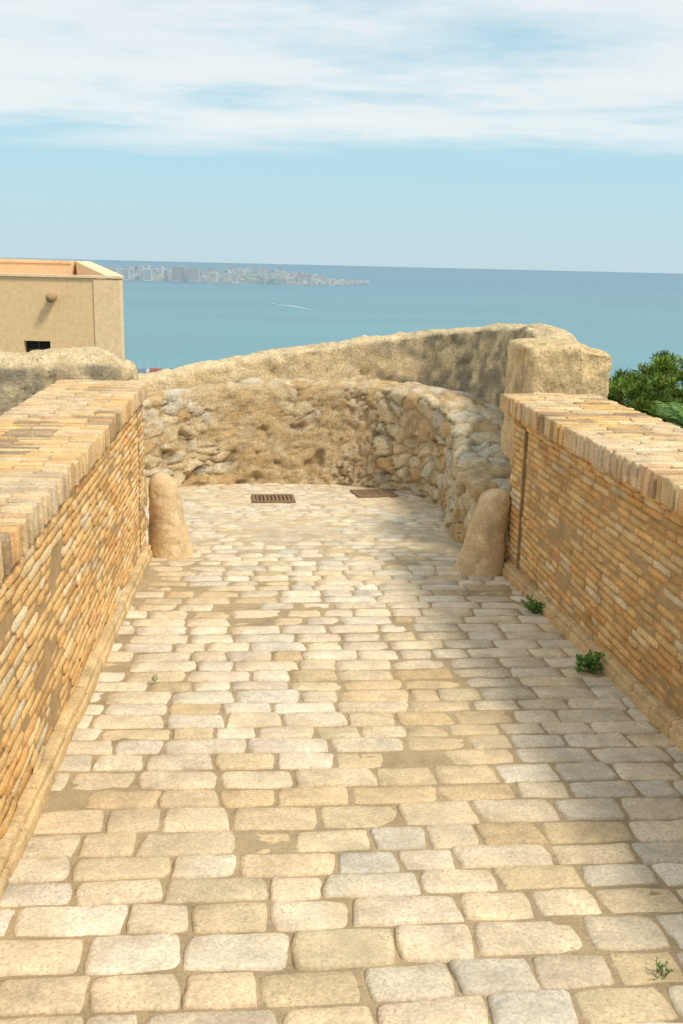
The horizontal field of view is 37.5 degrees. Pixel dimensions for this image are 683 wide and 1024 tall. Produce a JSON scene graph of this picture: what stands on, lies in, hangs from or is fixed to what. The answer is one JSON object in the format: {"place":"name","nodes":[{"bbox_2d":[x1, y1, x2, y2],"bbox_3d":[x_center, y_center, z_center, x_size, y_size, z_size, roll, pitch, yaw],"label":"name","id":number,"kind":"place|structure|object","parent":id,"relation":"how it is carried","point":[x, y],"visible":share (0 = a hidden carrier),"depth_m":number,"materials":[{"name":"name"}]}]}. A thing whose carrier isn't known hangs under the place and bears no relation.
{"place":"outdoors","nodes":[
{"label":"outdoors","id":0,"kind":"place"},
{"bbox_2d":[137,366,161,373],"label":"harbour quay","id":1,"kind":"structure","parent":0,"point":[144,370],"depth_m":902.91,"materials":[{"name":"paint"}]},
{"bbox_2d":[0,483,682,1023],"bbox_3d":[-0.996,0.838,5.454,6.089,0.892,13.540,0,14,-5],"label":"cobblestone path","id":2,"kind":"structure","parent":0,"point":[512,851],"depth_m":3.79,"materials":[{"name":"stone"}]},
{"bbox_2d":[0,381,144,826],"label":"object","id":3,"kind":"object","parent":2,"relation":"on","point":[53,718],"visible":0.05,"depth_m":4.37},
{"bbox_2d":[0,405,146,838],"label":"brick facing","id":4,"kind":"object","parent":3,"relation":"attached to","point":[15,783],"visible":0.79,"depth_m":4.58,"materials":[{"name":"brown brick"}]},
{"bbox_2d":[0,380,146,582],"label":"coping","id":5,"kind":"object","parent":3,"relation":"on","point":[29,510],"visible":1,"depth_m":5.01,"materials":[{"name":"brick"}]},
{"bbox_2d":[0,346,148,530],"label":"weathered stone wall","id":6,"kind":"structure","parent":2,"relation":"on","point":[24,376],"depth_m":8.37,"materials":[{"name":"beige stone"}]},
{"bbox_2d":[0,545,152,905],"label":"plinth","id":7,"kind":"structure","parent":2,"relation":"on","point":[33,799],"depth_m":4.24,"materials":[{"name":"stone"}]},
{"bbox_2d":[148,472,193,558],"bbox_3d":[-1.359,0.038,8.054,0.384,0.717,0.373,1,14,0],"label":"stone bollard","id":8,"kind":"object","parent":2,"relation":"on","point":[169,534],"visible":0.98,"depth_m":7.94,"materials":[{"name":"beige stone"}]},
{"bbox_2d":[251,494,295,502],"bbox_3d":[-0.737,-0.143,10.834,0.456,0.058,0.456,0,14,-7],"label":"drain grate","id":9,"kind":"object","parent":2,"relation":"on","point":[273,498],"visible":1,"depth_m":10.78,"materials":[{"name":"metal"}]},
{"bbox_2d":[142,377,510,545],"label":"rubble wall","id":10,"kind":"structure","parent":2,"relation":"on","point":[439,446],"depth_m":11.62,"materials":[{"name":"stone"}]},
{"bbox_2d":[138,323,577,407],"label":"stone parapet wall","id":11,"kind":"structure","parent":2,"relation":"on","point":[473,360],"depth_m":11.94,"materials":[{"name":"beige stone"}]},
{"bbox_2d":[350,489,398,497],"bbox_3d":[0.365,-0.207,11.296,0.456,0.060,0.456,-1,14,-11],"label":"drain grate","id":12,"kind":"object","parent":2,"relation":"on","point":[370,493],"visible":1,"depth_m":11.24,"materials":[{"name":"metal"}]},
{"bbox_2d":[453,488,510,577],"bbox_3d":[1.069,0.163,7.673,0.417,0.703,0.402,1,14,0],"label":"stone bollard","id":13,"kind":"object","parent":2,"relation":"on","point":[482,552],"visible":0.94,"depth_m":7.55,"materials":[{"name":"beige stone"}]},
{"bbox_2d":[520,594,544,613],"bbox_3d":[1.286,0.601,6.588,0.230,0.117,0.176,1,14,0],"label":"weed plant","id":14,"kind":"object","parent":2,"relation":"on","point":[535,607],"visible":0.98,"depth_m":6.57,"materials":[{"name":"green plant"}]},
{"bbox_2d":[500,338,611,473],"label":"parapet end block","id":15,"kind":"structure","parent":2,"relation":"on","point":[548,365],"depth_m":7.84,"materials":[{"name":"beige stone"}]},
{"bbox_2d":[574,649,605,674],"bbox_3d":[1.332,0.803,5.434,0.177,0.133,0.197,-12,19,-44],"label":"weed plant","id":16,"kind":"object","parent":2,"relation":"on","point":[590,662],"visible":1,"depth_m":5.42,"materials":[{"name":"green plant"}]},
{"bbox_2d":[501,561,682,751],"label":"plinth","id":17,"kind":"structure","parent":2,"relation":"on","point":[665,720],"depth_m":5.33,"materials":[{"name":"stone"}]},
{"bbox_2d":[507,395,682,718],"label":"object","id":18,"kind":"object","parent":2,"relation":"on","point":[561,581],"visible":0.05,"depth_m":5.70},
{"bbox_2d":[500,392,682,516],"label":"coping","id":19,"kind":"object","parent":18,"relation":"on","point":[655,472],"visible":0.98,"depth_m":5.71,"materials":[{"name":"brick"}]},
{"bbox_2d":[505,415,682,719],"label":"brick facing","id":20,"kind":"object","parent":18,"relation":"attached to","point":[673,519],"visible":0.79,"depth_m":5.53,"materials":[{"name":"brown brick"}]},
{"bbox_2d":[654,957,672,978],"bbox_3d":[0.908,1.301,2.870,0.066,0.047,0.047,-3,15,-18],"label":"weed plant","id":21,"kind":"object","parent":2,"relation":"on","point":[660,968],"visible":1,"depth_m":2.87,"materials":[{"name":"green plant"}]},
{"bbox_2d":[0,0,682,273],"label":"sky","id":22,"kind":"structure","parent":0,"point":[467,134],"materials":[{"name":"blue"}]},
{"bbox_2d":[3,258,682,386],"bbox_3d":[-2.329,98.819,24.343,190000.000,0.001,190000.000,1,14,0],"label":"sea","id":23,"kind":"structure","parent":0,"point":[630,319],"depth_m":2467.71,"materials":[{"name":"liquid"}]},
{"bbox_2d":[112,270,365,285],"bbox_3d":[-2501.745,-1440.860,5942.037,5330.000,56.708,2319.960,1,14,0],"label":"distant coast","id":24,"kind":"structure","parent":23,"relation":"in","point":[256,280],"depth_m":5175.99},
{"bbox_2d":[100,265,368,284],"bbox_3d":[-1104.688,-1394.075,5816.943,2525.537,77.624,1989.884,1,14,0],"label":"distant town","id":25,"kind":"object","parent":24,"relation":"on","point":[192,274],"visible":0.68,"depth_m":5010.44},
{"bbox_3d":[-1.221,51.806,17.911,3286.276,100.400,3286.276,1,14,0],"label":"hillside ground","id":26,"kind":"structure","parent":0,"visible":0},
{"bbox_2d":[0,262,124,358],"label":"walls","id":27,"kind":"structure","parent":26,"relation":"on","point":[81,312],"depth_m":24.61,"materials":[{"name":"paint"}]},
{"bbox_2d":[26,341,50,351],"bbox_3d":[-7.505,-3.895,25.027,0.650,0.750,0.060,1,14,0],"label":"window","id":28,"kind":"structure","parent":27,"relation":"attached to","point":[37,345],"depth_m":24.97,"materials":[{"name":"black glass"}]},
{"bbox_2d":[45,293,56,302],"bbox_3d":[-7.029,-5.206,24.412,0.213,0.223,0.395,1,14,0],"label":"water spout","id":29,"kind":"object","parent":27,"relation":"attached to","point":[50,297],"visible":1,"depth_m":24.24,"materials":[{"name":"paint"}]},
{"bbox_2d":[0,258,123,278],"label":"parapet coping","id":30,"kind":"object","parent":27,"relation":"on","point":[86,269],"visible":1,"depth_m":27.14,"materials":[{"name":"paint"}]},
{"bbox_2d":[607,370,679,421],"bbox_3d":[6.827,1.854,24.646,2.582,10.550,3.124,12,18,38],"label":"pine tree","id":31,"kind":"object","parent":26,"relation":"on","point":[629,390],"visible":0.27,"depth_m":22.85,"materials":[{"name":"green plant"}]},
{"bbox_2d":[609,352,681,390],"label":"pine tree","id":32,"kind":"object","parent":26,"relation":"on","point":[658,357],"visible":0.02,"depth_m":28.59,"materials":[{"name":"green plant"}]},
{"bbox_2d":[609,352,682,408],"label":"pine tree","id":33,"kind":"object","parent":26,"relation":"on","point":[659,371],"visible":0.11,"depth_m":25.05,"materials":[{"name":"green plant"}]},
{"bbox_2d":[634,393,682,427],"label":"pine tree","id":34,"kind":"object","parent":26,"relation":"on","point":[649,413],"visible":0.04,"depth_m":22.52,"materials":[{"name":"green plant"}]},
{"bbox_2d":[652,401,682,427],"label":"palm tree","id":35,"kind":"object","parent":26,"relation":"on","point":[675,416],"visible":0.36,"depth_m":18.21,"materials":[{"name":"green plant"}]}
]}

